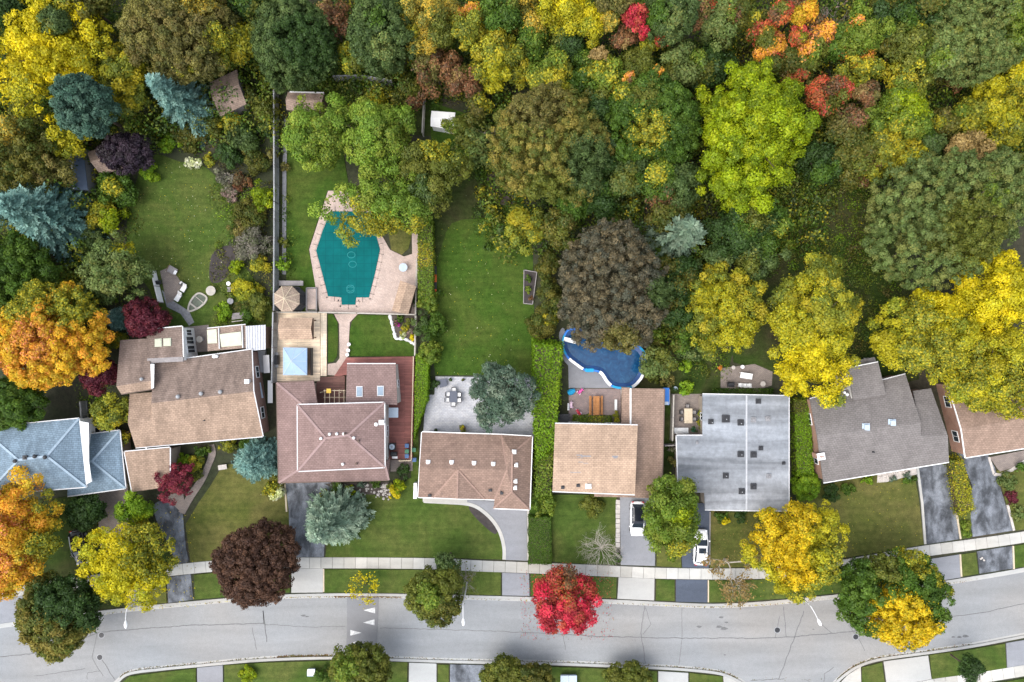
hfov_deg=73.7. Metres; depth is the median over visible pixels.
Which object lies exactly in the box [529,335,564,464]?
hedge
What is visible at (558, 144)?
tree
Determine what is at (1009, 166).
tree
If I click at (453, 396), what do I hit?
garden table
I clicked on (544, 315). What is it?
shrub
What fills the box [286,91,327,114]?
shed
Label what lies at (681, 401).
patio
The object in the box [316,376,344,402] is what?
deck
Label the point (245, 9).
tree
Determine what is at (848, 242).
fallen leaves
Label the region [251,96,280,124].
shrub
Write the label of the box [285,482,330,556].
driveway
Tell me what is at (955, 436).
window
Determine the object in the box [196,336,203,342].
garden table
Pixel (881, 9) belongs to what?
tree
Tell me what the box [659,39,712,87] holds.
tree
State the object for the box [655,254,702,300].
tree
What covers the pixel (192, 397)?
house
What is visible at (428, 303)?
shrub
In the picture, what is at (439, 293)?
shrub
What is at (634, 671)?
tree
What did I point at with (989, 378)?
tree
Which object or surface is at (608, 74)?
tree
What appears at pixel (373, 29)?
tree
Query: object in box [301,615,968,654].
road patches
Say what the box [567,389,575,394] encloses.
toy slide
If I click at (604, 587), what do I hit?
lawn
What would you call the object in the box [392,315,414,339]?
flower bed
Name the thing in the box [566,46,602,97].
tree
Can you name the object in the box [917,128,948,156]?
tree
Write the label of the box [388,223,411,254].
lawn
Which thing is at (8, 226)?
spruce
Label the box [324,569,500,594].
lawn
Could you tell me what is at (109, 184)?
shrub
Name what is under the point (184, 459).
shrub
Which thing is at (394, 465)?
front walk
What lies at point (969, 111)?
tree
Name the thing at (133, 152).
tree
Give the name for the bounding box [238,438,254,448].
shrub
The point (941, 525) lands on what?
driveway
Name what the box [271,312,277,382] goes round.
fence
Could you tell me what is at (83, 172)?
shed
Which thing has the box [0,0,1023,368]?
undergrowth
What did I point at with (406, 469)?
shrub
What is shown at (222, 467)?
stone slab
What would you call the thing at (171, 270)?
storage box
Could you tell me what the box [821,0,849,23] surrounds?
bare tree
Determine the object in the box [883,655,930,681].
driveway
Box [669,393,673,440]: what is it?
fence
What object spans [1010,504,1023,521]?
shrub
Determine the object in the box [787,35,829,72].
tree
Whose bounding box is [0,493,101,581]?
lawn
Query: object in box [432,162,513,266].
lawn
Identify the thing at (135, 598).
driveway
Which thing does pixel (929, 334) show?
tree
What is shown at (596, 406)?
picnic table
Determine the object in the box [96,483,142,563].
driveway
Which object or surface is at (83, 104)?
tree
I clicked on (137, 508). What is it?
tree
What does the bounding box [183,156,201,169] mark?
shrub
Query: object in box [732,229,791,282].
tree
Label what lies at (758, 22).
tree
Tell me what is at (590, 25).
tree
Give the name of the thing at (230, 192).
shrub
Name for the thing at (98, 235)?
shrub
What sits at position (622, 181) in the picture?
tree
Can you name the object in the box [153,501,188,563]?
driveway
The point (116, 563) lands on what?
tree
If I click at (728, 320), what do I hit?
tree
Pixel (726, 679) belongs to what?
sidewalk
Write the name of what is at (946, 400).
window
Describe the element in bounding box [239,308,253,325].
shrub
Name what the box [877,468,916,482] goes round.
rock garden
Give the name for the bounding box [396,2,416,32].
tree
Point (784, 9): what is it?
tree
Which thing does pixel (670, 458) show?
shrub
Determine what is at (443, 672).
lawn
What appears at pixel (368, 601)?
sapling
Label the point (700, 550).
parked car
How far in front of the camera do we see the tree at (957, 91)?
84.48 m
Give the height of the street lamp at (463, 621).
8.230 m
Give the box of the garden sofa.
[307,348,312,375]
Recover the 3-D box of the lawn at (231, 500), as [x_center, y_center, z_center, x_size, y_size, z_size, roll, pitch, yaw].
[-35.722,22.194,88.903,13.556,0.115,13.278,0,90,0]
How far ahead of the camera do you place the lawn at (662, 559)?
88.84 m
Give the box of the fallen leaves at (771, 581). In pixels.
[742,522,852,592]
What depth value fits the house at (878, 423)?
84.72 m
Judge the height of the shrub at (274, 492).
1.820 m
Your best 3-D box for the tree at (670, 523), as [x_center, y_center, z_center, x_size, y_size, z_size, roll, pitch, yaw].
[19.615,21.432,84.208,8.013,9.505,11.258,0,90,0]
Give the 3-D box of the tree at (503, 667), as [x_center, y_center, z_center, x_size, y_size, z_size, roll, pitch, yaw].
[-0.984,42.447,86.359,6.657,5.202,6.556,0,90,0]
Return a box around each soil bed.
[209,246,235,282]
[434,266,436,301]
[469,506,496,533]
[487,171,513,205]
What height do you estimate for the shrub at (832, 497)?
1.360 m
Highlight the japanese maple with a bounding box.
[152,462,194,505]
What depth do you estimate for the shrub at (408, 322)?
88.32 m
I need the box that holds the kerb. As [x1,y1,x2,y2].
[0,567,1023,681]
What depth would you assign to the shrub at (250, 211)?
87.22 m
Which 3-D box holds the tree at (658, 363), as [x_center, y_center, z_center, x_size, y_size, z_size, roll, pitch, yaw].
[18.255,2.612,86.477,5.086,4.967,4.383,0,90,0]
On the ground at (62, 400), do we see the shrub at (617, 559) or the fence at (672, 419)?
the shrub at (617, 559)
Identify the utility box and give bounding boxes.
[307,668,314,675]
[561,674,576,681]
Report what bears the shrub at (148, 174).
on the lawn at (165, 221)
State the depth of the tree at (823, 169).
83.13 m
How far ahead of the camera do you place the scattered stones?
88.77 m
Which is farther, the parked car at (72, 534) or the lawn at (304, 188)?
the lawn at (304, 188)
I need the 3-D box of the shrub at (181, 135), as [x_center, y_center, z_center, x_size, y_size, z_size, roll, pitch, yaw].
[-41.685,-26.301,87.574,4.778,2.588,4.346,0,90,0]
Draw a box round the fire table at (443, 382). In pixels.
[438,379,446,387]
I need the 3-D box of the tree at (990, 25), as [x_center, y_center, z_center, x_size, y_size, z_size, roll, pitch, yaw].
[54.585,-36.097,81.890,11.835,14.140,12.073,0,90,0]
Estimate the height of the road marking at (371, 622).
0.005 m
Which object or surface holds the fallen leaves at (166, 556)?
on the lawn at (62, 561)
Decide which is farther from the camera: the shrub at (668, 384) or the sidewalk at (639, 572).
the sidewalk at (639, 572)
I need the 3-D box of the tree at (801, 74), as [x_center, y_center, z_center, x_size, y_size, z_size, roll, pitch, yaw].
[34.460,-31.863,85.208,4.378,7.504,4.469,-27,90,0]
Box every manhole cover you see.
[96,654,102,660]
[98,632,104,637]
[774,627,780,632]
[853,634,858,639]
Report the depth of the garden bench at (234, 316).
88.48 m
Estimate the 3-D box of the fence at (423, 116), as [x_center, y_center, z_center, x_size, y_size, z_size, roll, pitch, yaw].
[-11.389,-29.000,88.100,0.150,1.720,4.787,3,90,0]
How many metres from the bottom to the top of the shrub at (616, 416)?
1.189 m
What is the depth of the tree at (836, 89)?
80.82 m
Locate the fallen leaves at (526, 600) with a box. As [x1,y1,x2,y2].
[12,581,964,625]
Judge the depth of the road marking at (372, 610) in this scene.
88.90 m
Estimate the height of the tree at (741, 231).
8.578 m
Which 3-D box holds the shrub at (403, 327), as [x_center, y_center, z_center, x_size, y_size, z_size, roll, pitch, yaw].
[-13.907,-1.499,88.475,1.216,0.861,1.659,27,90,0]
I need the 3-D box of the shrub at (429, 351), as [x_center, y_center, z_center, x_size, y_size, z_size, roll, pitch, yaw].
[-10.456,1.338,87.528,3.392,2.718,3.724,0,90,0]
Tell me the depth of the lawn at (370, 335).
88.89 m
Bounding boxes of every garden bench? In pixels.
[231,312,244,321]
[277,280,302,285]
[674,428,687,432]
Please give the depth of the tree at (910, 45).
79.47 m
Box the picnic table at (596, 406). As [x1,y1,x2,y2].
[589,396,602,414]
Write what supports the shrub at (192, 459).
on the ground at (62, 400)
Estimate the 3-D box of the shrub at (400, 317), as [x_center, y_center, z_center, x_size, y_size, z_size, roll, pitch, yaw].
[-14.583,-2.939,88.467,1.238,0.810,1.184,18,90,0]
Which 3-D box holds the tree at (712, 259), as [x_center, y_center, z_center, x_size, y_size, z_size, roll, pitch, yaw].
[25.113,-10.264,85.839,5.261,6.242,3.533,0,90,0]
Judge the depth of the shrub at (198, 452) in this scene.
87.97 m
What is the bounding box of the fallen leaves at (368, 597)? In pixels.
[334,596,401,598]
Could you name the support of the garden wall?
on the lawn at (165, 221)
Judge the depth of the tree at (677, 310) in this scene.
83.62 m
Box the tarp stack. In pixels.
[663,388,669,404]
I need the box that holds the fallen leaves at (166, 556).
[76,512,195,606]
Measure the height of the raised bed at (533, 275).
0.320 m
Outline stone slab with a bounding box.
[218,464,226,469]
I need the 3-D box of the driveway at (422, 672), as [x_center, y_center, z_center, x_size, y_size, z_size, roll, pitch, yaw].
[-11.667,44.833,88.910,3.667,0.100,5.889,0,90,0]
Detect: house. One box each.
[0,417,130,496]
[116,324,271,491]
[276,363,400,482]
[413,431,532,509]
[552,387,664,497]
[674,393,789,511]
[803,357,948,482]
[936,382,1023,457]
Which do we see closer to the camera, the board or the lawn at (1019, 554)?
the board
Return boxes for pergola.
[320,390,344,402]
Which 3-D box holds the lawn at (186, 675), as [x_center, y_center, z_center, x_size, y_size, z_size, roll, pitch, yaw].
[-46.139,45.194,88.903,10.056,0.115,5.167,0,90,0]
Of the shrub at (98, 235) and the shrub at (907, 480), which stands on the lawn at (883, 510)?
the shrub at (907, 480)
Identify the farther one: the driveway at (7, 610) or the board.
the driveway at (7, 610)
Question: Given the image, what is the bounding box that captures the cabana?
[392,281,415,313]
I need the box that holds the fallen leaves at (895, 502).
[847,479,915,551]
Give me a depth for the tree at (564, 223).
82.31 m
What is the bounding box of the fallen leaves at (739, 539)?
[712,512,761,565]
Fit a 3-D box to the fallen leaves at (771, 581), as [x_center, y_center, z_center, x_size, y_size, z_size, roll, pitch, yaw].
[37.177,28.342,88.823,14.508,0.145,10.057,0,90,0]
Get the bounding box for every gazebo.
[274,286,305,311]
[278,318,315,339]
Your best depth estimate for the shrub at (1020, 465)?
88.09 m
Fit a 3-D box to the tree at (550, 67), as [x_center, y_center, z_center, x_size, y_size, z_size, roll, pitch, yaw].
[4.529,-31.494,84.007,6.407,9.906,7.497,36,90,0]
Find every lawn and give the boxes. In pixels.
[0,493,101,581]
[73,587,125,609]
[124,668,195,681]
[127,154,272,327]
[131,516,172,564]
[151,584,166,603]
[185,463,288,561]
[194,570,289,599]
[224,660,407,681]
[286,132,347,311]
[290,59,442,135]
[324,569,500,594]
[325,426,502,559]
[328,314,337,361]
[349,315,413,355]
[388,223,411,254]
[430,103,534,374]
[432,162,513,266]
[438,664,448,681]
[520,666,656,681]
[529,499,551,565]
[531,494,616,564]
[531,574,616,597]
[634,343,732,408]
[656,579,674,600]
[657,541,680,567]
[663,409,674,481]
[689,673,722,681]
[709,566,931,601]
[710,475,923,567]
[711,511,770,566]
[732,170,918,386]
[791,388,815,481]
[862,662,884,681]
[929,643,1006,678]
[958,479,971,538]
[961,552,978,576]
[996,468,1023,530]
[1003,678,1023,681]
[1014,544,1023,567]
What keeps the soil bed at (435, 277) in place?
on the lawn at (494, 314)
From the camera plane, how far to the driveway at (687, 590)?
88.86 m
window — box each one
[185,329,191,335]
[185,336,194,344]
[186,345,195,352]
[255,366,259,377]
[260,406,264,418]
[386,424,388,436]
[943,396,951,407]
[951,430,959,442]
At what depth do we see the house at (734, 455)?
85.66 m
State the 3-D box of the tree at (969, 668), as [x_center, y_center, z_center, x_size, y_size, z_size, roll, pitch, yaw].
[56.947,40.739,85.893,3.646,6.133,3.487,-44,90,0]
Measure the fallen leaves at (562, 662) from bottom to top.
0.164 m
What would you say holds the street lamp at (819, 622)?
on the ground at (62, 400)
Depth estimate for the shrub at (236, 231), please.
87.48 m
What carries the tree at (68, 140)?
on the ground at (62, 400)
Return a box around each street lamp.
[124,585,160,628]
[462,582,466,625]
[798,594,821,625]
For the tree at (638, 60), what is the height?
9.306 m
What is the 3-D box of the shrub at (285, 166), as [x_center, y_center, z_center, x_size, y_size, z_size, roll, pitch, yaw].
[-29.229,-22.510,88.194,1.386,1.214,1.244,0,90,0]
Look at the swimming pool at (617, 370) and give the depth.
88.18 m
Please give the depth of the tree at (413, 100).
84.92 m
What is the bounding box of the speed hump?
[346,597,378,649]
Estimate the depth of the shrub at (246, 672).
88.14 m
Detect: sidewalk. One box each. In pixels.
[2,531,1023,597]
[723,676,735,681]
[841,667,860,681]
[919,665,1023,681]
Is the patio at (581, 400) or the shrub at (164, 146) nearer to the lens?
the shrub at (164, 146)
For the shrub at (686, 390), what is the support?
on the lawn at (706, 385)
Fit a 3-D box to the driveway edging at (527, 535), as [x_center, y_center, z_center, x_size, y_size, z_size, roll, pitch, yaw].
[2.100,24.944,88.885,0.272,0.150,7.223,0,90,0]
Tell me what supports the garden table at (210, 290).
on the lawn at (165, 221)
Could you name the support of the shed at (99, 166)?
on the ground at (62, 400)
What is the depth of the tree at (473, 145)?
83.88 m
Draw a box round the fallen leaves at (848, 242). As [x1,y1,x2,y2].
[792,179,882,352]
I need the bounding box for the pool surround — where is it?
[559,328,582,372]
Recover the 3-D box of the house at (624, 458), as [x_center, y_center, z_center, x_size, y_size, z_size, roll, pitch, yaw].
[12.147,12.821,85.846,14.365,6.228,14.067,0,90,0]
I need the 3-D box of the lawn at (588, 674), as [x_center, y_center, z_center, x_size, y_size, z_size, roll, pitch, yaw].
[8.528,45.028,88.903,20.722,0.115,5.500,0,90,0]
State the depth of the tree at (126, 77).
81.52 m
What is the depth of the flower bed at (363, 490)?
88.84 m
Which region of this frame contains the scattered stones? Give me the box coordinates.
[359,470,910,499]
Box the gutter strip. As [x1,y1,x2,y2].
[0,571,1023,681]
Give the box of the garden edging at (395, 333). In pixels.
[388,315,413,344]
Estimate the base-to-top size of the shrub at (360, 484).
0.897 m
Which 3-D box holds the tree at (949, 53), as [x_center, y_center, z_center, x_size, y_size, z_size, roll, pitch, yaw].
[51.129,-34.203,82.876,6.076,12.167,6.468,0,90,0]
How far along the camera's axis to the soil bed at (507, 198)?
88.90 m
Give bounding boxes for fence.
[79,400,88,418]
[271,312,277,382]
[273,87,279,311]
[276,312,414,314]
[332,74,392,85]
[414,259,417,355]
[422,99,425,136]
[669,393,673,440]
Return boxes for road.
[0,572,1023,681]
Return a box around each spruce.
[0,181,31,229]
[0,181,108,266]
[104,305,127,332]
[144,72,218,148]
[231,436,277,483]
[303,484,376,546]
[639,213,706,262]
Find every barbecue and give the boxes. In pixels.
[274,352,279,367]
[390,452,397,458]
[727,382,733,386]
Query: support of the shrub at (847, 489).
on the lawn at (883, 510)
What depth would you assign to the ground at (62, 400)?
88.96 m
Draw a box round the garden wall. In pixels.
[150,269,163,302]
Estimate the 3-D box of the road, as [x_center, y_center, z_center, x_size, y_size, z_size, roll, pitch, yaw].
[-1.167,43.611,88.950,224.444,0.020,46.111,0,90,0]
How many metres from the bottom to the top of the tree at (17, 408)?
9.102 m
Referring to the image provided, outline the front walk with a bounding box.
[390,460,412,471]
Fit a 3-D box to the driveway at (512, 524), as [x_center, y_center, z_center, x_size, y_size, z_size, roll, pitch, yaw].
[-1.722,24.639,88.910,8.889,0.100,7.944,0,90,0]
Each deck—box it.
[276,313,326,380]
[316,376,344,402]
[335,356,414,460]
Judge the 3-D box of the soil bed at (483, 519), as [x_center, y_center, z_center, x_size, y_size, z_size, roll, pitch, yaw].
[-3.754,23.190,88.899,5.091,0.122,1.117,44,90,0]
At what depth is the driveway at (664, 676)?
88.86 m
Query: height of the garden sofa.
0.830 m
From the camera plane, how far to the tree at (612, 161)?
81.12 m
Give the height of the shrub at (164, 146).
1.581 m
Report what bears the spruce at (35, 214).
on the ground at (62, 400)
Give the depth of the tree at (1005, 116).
80.15 m
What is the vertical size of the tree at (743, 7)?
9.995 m
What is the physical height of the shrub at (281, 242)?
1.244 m
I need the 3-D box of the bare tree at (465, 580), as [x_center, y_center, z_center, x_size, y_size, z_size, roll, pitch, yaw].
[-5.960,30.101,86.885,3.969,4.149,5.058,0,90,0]
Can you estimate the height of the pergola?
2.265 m
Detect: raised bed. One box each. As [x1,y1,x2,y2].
[306,287,317,311]
[523,270,536,304]
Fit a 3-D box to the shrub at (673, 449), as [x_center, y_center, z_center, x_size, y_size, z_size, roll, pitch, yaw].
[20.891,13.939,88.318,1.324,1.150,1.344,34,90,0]
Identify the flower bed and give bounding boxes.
[325,482,391,497]
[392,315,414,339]
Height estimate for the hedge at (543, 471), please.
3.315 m
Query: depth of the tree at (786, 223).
82.53 m
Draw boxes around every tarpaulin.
[258,350,266,372]
[263,355,269,372]
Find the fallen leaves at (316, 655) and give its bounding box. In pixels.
[277,654,332,657]
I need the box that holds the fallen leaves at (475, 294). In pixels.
[435,198,528,374]
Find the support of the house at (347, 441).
on the ground at (62, 400)
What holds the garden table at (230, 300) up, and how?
on the lawn at (165, 221)
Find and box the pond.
[187,292,207,311]
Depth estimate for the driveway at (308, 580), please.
88.86 m
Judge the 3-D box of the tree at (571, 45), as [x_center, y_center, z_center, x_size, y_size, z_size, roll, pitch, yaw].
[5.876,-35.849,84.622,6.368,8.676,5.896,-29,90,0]
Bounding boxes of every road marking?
[350,630,360,634]
[363,620,373,624]
[365,608,374,612]
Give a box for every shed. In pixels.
[65,148,96,192]
[88,149,133,173]
[210,70,250,115]
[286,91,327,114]
[431,111,454,132]
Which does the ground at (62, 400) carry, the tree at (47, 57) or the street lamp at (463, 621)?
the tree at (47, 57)
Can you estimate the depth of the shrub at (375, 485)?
88.20 m
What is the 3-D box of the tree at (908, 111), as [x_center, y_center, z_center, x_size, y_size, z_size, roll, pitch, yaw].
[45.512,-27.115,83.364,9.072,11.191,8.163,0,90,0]
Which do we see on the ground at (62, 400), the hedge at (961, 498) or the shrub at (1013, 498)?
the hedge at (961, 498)
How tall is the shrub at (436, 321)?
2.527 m
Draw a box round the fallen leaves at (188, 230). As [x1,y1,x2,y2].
[137,163,230,279]
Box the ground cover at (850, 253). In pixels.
[60,71,908,429]
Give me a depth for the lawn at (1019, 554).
88.84 m
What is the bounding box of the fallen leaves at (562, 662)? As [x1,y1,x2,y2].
[120,644,969,679]
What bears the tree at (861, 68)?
on the ground at (62, 400)
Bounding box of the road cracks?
[0,603,1023,681]
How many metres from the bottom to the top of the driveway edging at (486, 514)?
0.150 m
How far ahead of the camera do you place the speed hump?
88.91 m
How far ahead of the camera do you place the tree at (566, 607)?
82.66 m
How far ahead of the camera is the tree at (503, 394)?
82.55 m
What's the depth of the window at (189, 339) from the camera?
87.12 m
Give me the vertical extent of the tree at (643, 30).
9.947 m
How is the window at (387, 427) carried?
in the house at (347, 441)
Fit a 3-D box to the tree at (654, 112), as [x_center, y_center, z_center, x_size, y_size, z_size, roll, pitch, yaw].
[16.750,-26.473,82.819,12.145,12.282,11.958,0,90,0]
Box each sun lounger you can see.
[174,291,181,301]
[180,283,187,291]
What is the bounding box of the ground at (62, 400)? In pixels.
[0,0,1023,681]
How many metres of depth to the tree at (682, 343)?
84.59 m
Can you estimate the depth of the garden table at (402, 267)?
88.13 m
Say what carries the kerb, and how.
on the road
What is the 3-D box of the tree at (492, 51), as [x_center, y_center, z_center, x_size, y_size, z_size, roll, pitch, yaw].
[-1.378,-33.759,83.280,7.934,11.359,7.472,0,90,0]
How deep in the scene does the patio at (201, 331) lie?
88.90 m
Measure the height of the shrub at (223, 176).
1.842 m
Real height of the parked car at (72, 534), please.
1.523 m
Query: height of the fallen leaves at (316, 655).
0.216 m
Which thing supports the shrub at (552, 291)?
on the ground at (62, 400)
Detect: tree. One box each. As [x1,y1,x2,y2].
[0,0,34,36]
[0,0,119,123]
[0,100,63,194]
[0,229,62,304]
[0,277,116,392]
[0,376,50,431]
[0,463,65,591]
[0,586,19,601]
[13,569,103,665]
[29,148,77,187]
[36,4,91,48]
[44,111,95,160]
[48,71,131,140]
[53,0,118,35]
[65,493,108,532]
[70,521,179,612]
[74,229,157,305]
[77,356,117,396]
[88,390,128,431]
[95,42,154,116]
[95,131,154,175]
[111,489,157,525]
[113,0,242,83]
[122,296,172,338]
[147,32,207,88]
[208,516,301,609]
[224,0,280,26]
[224,12,255,66]
[250,0,339,93]
[279,91,350,172]
[307,156,437,248]
[309,0,351,42]
[326,641,393,681]
[330,96,416,173]
[335,41,363,75]
[345,0,417,79]
[346,96,366,120]
[363,86,386,103]
[390,73,424,113]
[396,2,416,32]
[396,138,475,218]
[398,0,461,56]
[402,564,465,629]
[411,47,463,103]
[434,551,462,572]
[440,115,469,146]
[444,63,483,99]
[448,1,490,50]
[451,123,491,169]
[454,560,479,597]
[462,91,494,127]
[468,361,541,434]
[469,27,532,93]
[478,652,527,681]
[479,0,525,33]
[486,79,615,207]
[501,23,549,63]
[502,204,545,256]
[512,0,554,38]
[515,661,555,681]
[524,44,573,101]
[531,563,602,635]
[538,206,577,251]
[541,24,585,66]
[545,0,595,38]
[553,181,588,224]
[556,217,675,355]
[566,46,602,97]
[573,6,603,50]
[576,170,622,220]
[581,86,613,126]
[582,125,621,174]
[587,45,608,60]
[588,53,626,93]
[594,0,637,38]
[600,10,619,44]
[601,659,654,681]
[603,69,702,164]
[604,156,652,197]
[608,73,659,127]
[609,23,638,58]
[619,2,649,51]
[620,45,655,89]
[621,70,635,83]
[630,146,677,200]
[636,24,650,45]
[638,344,678,378]
[639,36,659,56]
[641,472,703,562]
[644,0,702,48]
[644,153,706,211]
[644,191,693,232]
[652,33,668,54]
[653,63,663,78]
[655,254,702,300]
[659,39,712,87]
[662,291,698,327]
[670,321,698,354]
[675,338,702,361]
[679,0,717,42]
[684,261,771,361]
[688,39,739,92]
[694,56,822,215]
[694,246,733,269]
[698,0,747,54]
[700,545,761,600]
[702,196,780,261]
[716,576,757,609]
[720,0,752,40]
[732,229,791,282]
[738,8,780,52]
[738,497,849,604]
[747,0,795,50]
[752,25,787,62]
[756,40,801,74]
[759,196,792,238]
[766,252,865,409]
[777,65,812,94]
[781,0,818,31]
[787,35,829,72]
[788,24,811,46]
[790,140,843,186]
[795,11,838,46]
[804,71,854,117]
[818,21,850,63]
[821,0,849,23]
[823,102,871,151]
[827,0,896,63]
[831,44,885,92]
[831,132,883,193]
[833,545,955,651]
[851,79,880,111]
[856,126,913,182]
[860,82,933,141]
[860,145,1023,291]
[865,286,984,384]
[866,0,921,37]
[874,53,936,101]
[875,36,897,58]
[879,137,929,178]
[884,18,939,67]
[906,0,948,38]
[914,62,944,91]
[915,21,978,78]
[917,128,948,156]
[923,0,1023,87]
[930,106,963,141]
[936,70,968,94]
[936,317,1023,421]
[943,127,1001,165]
[945,249,1023,336]
[950,93,995,142]
[950,652,986,681]
[962,145,1023,224]
[970,59,1023,100]
[978,85,1023,147]
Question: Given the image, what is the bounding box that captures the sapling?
[344,571,379,605]
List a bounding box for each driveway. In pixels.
[0,596,22,623]
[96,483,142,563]
[127,582,146,606]
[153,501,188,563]
[167,574,192,602]
[197,665,222,681]
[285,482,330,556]
[291,568,322,592]
[409,662,436,681]
[450,664,484,681]
[467,500,526,560]
[502,573,528,595]
[617,577,654,599]
[620,494,655,565]
[658,671,687,681]
[676,579,706,602]
[682,503,709,567]
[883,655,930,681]
[919,463,959,544]
[931,554,960,579]
[958,453,1012,536]
[977,546,1012,573]
[1006,640,1023,667]
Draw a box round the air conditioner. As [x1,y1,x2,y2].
[389,443,395,449]
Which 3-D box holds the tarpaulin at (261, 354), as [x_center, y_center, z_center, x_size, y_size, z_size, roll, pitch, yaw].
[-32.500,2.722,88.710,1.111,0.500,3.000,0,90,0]
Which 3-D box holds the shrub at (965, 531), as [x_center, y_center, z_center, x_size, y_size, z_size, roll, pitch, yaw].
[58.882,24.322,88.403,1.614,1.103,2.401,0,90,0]
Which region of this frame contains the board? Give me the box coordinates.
[268,380,272,402]
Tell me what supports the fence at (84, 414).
on the ground at (62, 400)
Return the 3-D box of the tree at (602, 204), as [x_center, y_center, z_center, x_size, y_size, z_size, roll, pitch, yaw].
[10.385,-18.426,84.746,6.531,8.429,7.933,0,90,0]
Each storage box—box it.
[166,265,177,274]
[558,414,569,421]
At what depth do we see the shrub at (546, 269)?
87.05 m
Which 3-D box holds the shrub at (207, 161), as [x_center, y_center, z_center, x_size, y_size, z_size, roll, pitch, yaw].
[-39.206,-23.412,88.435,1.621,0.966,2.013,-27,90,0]
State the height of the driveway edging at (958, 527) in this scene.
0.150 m
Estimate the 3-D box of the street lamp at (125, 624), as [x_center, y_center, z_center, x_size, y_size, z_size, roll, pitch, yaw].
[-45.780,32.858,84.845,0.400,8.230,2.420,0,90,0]
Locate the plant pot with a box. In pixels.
[459,424,465,431]
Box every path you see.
[157,493,184,509]
[162,291,193,324]
[179,444,215,513]
[328,314,356,374]
[615,500,619,546]
[990,450,1023,470]
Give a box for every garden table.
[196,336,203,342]
[206,286,215,295]
[227,298,233,303]
[399,263,406,271]
[450,391,456,401]
[683,408,691,422]
[739,372,752,379]
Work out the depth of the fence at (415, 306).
87.88 m
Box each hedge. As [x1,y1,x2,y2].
[413,354,430,439]
[417,220,435,301]
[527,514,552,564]
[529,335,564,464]
[531,447,553,499]
[572,413,612,422]
[712,387,773,393]
[790,397,814,476]
[942,452,976,519]
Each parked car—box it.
[68,529,88,564]
[629,500,644,535]
[692,529,709,565]
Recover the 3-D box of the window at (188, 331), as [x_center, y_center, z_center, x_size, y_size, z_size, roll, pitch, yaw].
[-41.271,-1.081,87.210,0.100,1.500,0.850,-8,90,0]
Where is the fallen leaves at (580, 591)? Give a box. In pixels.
[520,570,613,639]
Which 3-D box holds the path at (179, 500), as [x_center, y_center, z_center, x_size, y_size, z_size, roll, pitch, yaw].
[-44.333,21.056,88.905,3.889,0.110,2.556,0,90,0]
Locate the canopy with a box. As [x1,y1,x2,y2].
[283,347,309,374]
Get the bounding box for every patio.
[160,268,180,302]
[183,325,208,351]
[309,191,418,313]
[423,376,534,436]
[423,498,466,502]
[568,366,612,387]
[569,389,620,422]
[672,394,701,436]
[721,364,772,389]
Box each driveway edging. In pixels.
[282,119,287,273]
[284,484,286,511]
[424,502,505,559]
[527,510,528,560]
[709,512,710,564]
[916,468,925,543]
[956,511,961,538]
[959,554,961,576]
[988,457,994,473]
[994,460,1023,475]
[1006,505,1014,530]
[1012,546,1014,568]
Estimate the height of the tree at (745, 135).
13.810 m
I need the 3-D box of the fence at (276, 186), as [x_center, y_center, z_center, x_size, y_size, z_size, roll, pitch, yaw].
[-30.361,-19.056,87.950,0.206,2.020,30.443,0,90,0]
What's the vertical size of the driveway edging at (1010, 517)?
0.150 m
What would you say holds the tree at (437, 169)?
on the lawn at (494, 314)
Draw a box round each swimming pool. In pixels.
[313,208,383,308]
[561,328,644,388]
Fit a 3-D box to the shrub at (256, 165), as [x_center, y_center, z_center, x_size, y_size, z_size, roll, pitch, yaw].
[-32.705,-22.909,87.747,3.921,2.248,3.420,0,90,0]
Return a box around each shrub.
[77,227,103,252]
[84,196,130,234]
[94,170,139,207]
[104,329,128,349]
[121,430,130,446]
[132,516,149,533]
[138,163,160,182]
[157,133,182,153]
[169,121,207,153]
[176,452,189,464]
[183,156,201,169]
[187,455,204,471]
[189,468,203,481]
[194,446,207,457]
[196,116,221,140]
[203,151,215,167]
[203,445,211,452]
[213,142,243,169]
[213,167,234,189]
[213,301,231,322]
[217,112,247,134]
[218,440,239,452]
[220,182,238,202]
[225,122,260,154]
[226,217,251,238]
[228,259,244,274]
[230,170,253,191]
[230,278,265,301]
[232,197,267,234]
[232,224,272,260]
[237,664,256,681]
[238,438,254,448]
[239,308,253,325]
[241,150,272,175]
[244,85,263,108]
[248,291,271,320]
[249,253,272,273]
[250,178,276,212]
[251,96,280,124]
[256,122,272,136]
[261,479,285,500]
[265,147,279,158]
[269,471,277,481]
[272,255,291,271]
[277,237,289,248]
[280,161,290,171]
[313,664,330,681]
[331,482,342,491]
[345,484,355,495]
[356,481,366,487]
[370,481,380,487]
[389,485,400,498]
[390,479,406,494]
[395,315,404,322]
[396,463,409,479]
[399,322,409,334]
[405,318,413,325]
[406,328,413,334]
[410,310,430,341]
[416,291,437,313]
[417,338,443,364]
[420,311,447,341]
[429,380,439,390]
[436,289,446,296]
[524,304,559,341]
[525,274,530,282]
[525,285,531,293]
[531,493,557,517]
[534,249,560,279]
[536,276,562,314]
[542,308,558,325]
[576,527,627,581]
[578,494,605,518]
[612,410,619,422]
[612,553,622,562]
[646,375,658,384]
[649,338,670,355]
[659,374,674,387]
[667,442,675,452]
[667,456,675,466]
[678,358,691,372]
[679,380,693,395]
[696,411,700,428]
[714,511,728,523]
[721,517,730,524]
[734,511,748,523]
[790,472,821,501]
[822,483,840,502]
[840,482,856,495]
[860,476,872,484]
[889,475,896,481]
[902,471,911,478]
[902,476,917,483]
[960,519,972,537]
[994,471,1018,490]
[1003,490,1018,504]
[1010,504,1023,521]
[1014,462,1023,471]

